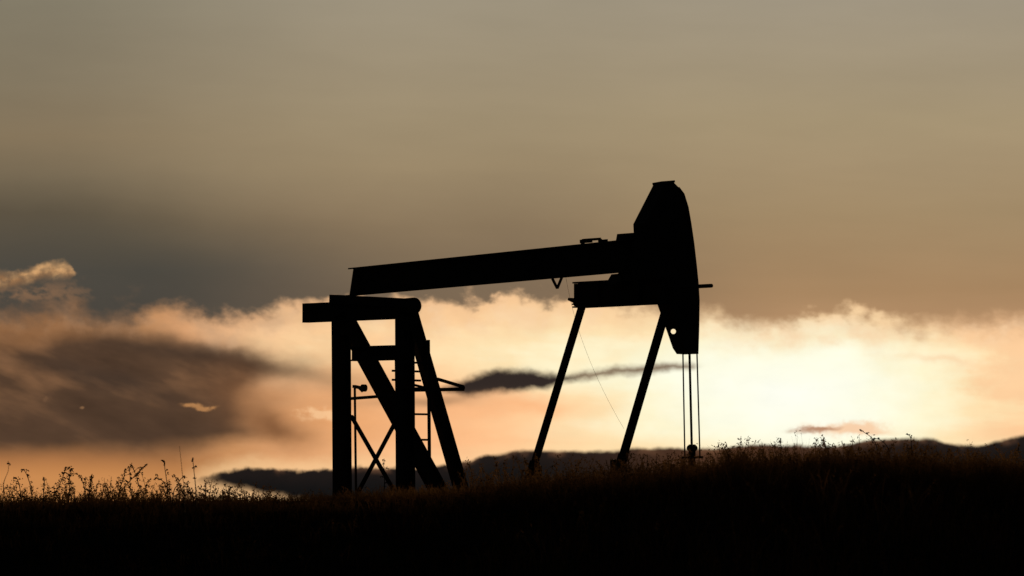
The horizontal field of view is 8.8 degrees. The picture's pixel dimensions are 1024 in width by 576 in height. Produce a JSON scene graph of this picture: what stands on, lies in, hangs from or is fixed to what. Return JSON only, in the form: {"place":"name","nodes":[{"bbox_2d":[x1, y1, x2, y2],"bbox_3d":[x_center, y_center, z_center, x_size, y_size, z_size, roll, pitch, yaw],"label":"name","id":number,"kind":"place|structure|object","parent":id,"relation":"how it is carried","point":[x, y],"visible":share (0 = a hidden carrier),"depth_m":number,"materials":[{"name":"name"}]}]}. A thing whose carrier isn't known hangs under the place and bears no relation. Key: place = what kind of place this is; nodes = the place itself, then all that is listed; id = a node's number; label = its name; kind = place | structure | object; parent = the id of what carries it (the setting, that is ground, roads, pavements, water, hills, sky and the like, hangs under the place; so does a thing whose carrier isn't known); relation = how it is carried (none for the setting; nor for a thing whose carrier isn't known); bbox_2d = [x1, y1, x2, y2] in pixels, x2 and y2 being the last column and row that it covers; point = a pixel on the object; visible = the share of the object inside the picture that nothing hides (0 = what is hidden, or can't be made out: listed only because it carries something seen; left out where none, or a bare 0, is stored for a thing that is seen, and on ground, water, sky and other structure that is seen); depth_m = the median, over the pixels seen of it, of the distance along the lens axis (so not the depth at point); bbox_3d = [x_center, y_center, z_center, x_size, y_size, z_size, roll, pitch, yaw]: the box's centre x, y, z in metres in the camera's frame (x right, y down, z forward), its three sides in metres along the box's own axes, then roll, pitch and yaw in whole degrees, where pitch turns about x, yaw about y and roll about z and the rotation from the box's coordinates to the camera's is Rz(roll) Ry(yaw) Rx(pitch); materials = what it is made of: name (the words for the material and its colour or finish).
{"place":"outdoors","nodes":[
{"label":"outdoors","id":0,"kind":"place"},
{"bbox_2d":[0,430,1023,575],"bbox_3d":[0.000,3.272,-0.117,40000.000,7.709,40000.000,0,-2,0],"label":"ground","id":1,"kind":"structure","parent":0,"point":[137,547],"depth_m":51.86,"materials":[{"name":"brown plant"}]},
{"bbox_2d":[0,462,10,507],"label":"tall weed","id":2,"kind":"object","parent":1,"relation":"on","point":[8,463],"visible":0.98,"depth_m":57.97,"materials":[{"name":"black plant"}]},
{"bbox_2d":[11,477,24,498],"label":"tall weed","id":3,"kind":"object","parent":1,"relation":"on","point":[19,486],"visible":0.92,"depth_m":65.99,"materials":[{"name":"brown plant"}]},
{"bbox_2d":[21,469,32,500],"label":"tall weed","id":4,"kind":"object","parent":1,"relation":"on","point":[30,486],"visible":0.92,"depth_m":67.03,"materials":[{"name":"black plant"}]},
{"bbox_2d":[42,477,45,521],"bbox_3d":[-4.219,1.916,59.996,0.041,0.433,0.123,0,-2,0],"label":"tall weed","id":5,"kind":"object","parent":1,"relation":"on","point":[43,479],"visible":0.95,"depth_m":59.97,"materials":[{"name":"brown plant"}]},
{"bbox_2d":[52,466,71,496],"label":"tall weed","id":6,"kind":"object","parent":1,"relation":"on","point":[59,484],"visible":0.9,"depth_m":69.01,"materials":[{"name":"black plant"}]},
{"bbox_2d":[66,467,74,498],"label":"tall weed","id":7,"kind":"object","parent":1,"relation":"on","point":[69,482],"visible":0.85,"depth_m":70.02,"materials":[{"name":"black plant"}]},
{"bbox_2d":[75,473,86,497],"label":"tall weed","id":8,"kind":"object","parent":1,"relation":"on","point":[82,482],"visible":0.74,"depth_m":71.03,"materials":[{"name":"brown plant"}]},
{"bbox_2d":[86,475,93,504],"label":"tall weed","id":9,"kind":"object","parent":1,"relation":"on","point":[90,480],"visible":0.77,"depth_m":70.01,"materials":[{"name":"brown plant"}]},
{"bbox_2d":[116,468,130,497],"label":"tall weed","id":10,"kind":"object","parent":1,"relation":"on","point":[125,469],"visible":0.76,"depth_m":70.04,"materials":[{"name":"black plant"}]},
{"bbox_2d":[127,464,134,500],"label":"tall weed","id":11,"kind":"object","parent":1,"relation":"on","point":[130,479],"visible":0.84,"depth_m":70.03,"materials":[{"name":"black plant"}]},
{"bbox_2d":[121,464,147,489],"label":"tall weed","id":12,"kind":"object","parent":1,"relation":"on","point":[142,468],"visible":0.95,"depth_m":68.07,"materials":[{"name":"black plant"}]},
{"bbox_2d":[131,463,141,496],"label":"tall weed","id":13,"kind":"object","parent":1,"relation":"on","point":[132,467],"visible":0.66,"depth_m":71.03,"materials":[{"name":"black plant"}]},
{"bbox_2d":[154,474,171,498],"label":"tall weed","id":14,"kind":"object","parent":1,"relation":"on","point":[164,483],"visible":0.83,"depth_m":70.04,"materials":[{"name":"brown plant"}]},
{"bbox_2d":[161,460,168,497],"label":"tall weed","id":15,"kind":"object","parent":1,"relation":"on","point":[163,461],"visible":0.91,"depth_m":69.03,"materials":[{"name":"black plant"}]},
{"bbox_2d":[172,475,186,502],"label":"tall weed","id":16,"kind":"object","parent":1,"relation":"on","point":[177,484],"visible":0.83,"depth_m":69.04,"materials":[{"name":"brown plant"}]},
{"bbox_2d":[179,446,184,553],"bbox_3d":[-2.580,1.666,52.031,0.010,0.863,0.136,1,-2,-23],"label":"tall weed","id":17,"kind":"object","parent":1,"relation":"on","point":[184,508],"visible":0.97,"depth_m":51.97,"materials":[{"name":"brown plant"}]},
{"bbox_2d":[181,480,193,498],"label":"tall weed","id":18,"kind":"object","parent":1,"relation":"on","point":[187,483],"visible":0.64,"depth_m":70.01,"materials":[{"name":"brown plant"}]},
{"bbox_2d":[191,458,200,521],"bbox_3d":[-2.756,1.776,58.036,0.049,0.600,0.178,1,-2,-20],"label":"tall weed","id":19,"kind":"object","parent":1,"relation":"on","point":[193,468],"visible":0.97,"depth_m":57.97,"materials":[{"name":"brown plant"}]},
{"bbox_2d":[380,459,388,489],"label":"tall weed","id":20,"kind":"object","parent":1,"relation":"on","point":[384,475],"visible":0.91,"depth_m":83.97,"materials":[{"name":"black plant"}]},
{"bbox_2d":[302,180,712,496],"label":"pumpjack","id":21,"kind":"object","parent":1,"relation":"on","point":[651,260],"visible":0.82,"depth_m":91.03,"materials":[{"name":"paint"}]},
{"bbox_2d":[668,456,695,468],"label":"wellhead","id":22,"kind":"object","parent":1,"relation":"on","point":[690,458],"visible":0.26,"depth_m":92.71,"materials":[{"name":"metal"}]},
{"bbox_2d":[859,429,879,468],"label":"tall weed","id":23,"kind":"object","parent":1,"relation":"on","point":[870,436],"visible":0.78,"depth_m":72.07,"materials":[{"name":"black plant"}]},
{"bbox_2d":[0,0,1023,501],"label":"sky","id":24,"kind":"structure","parent":0,"point":[178,178],"materials":[{"name":"grey"}]}
]}

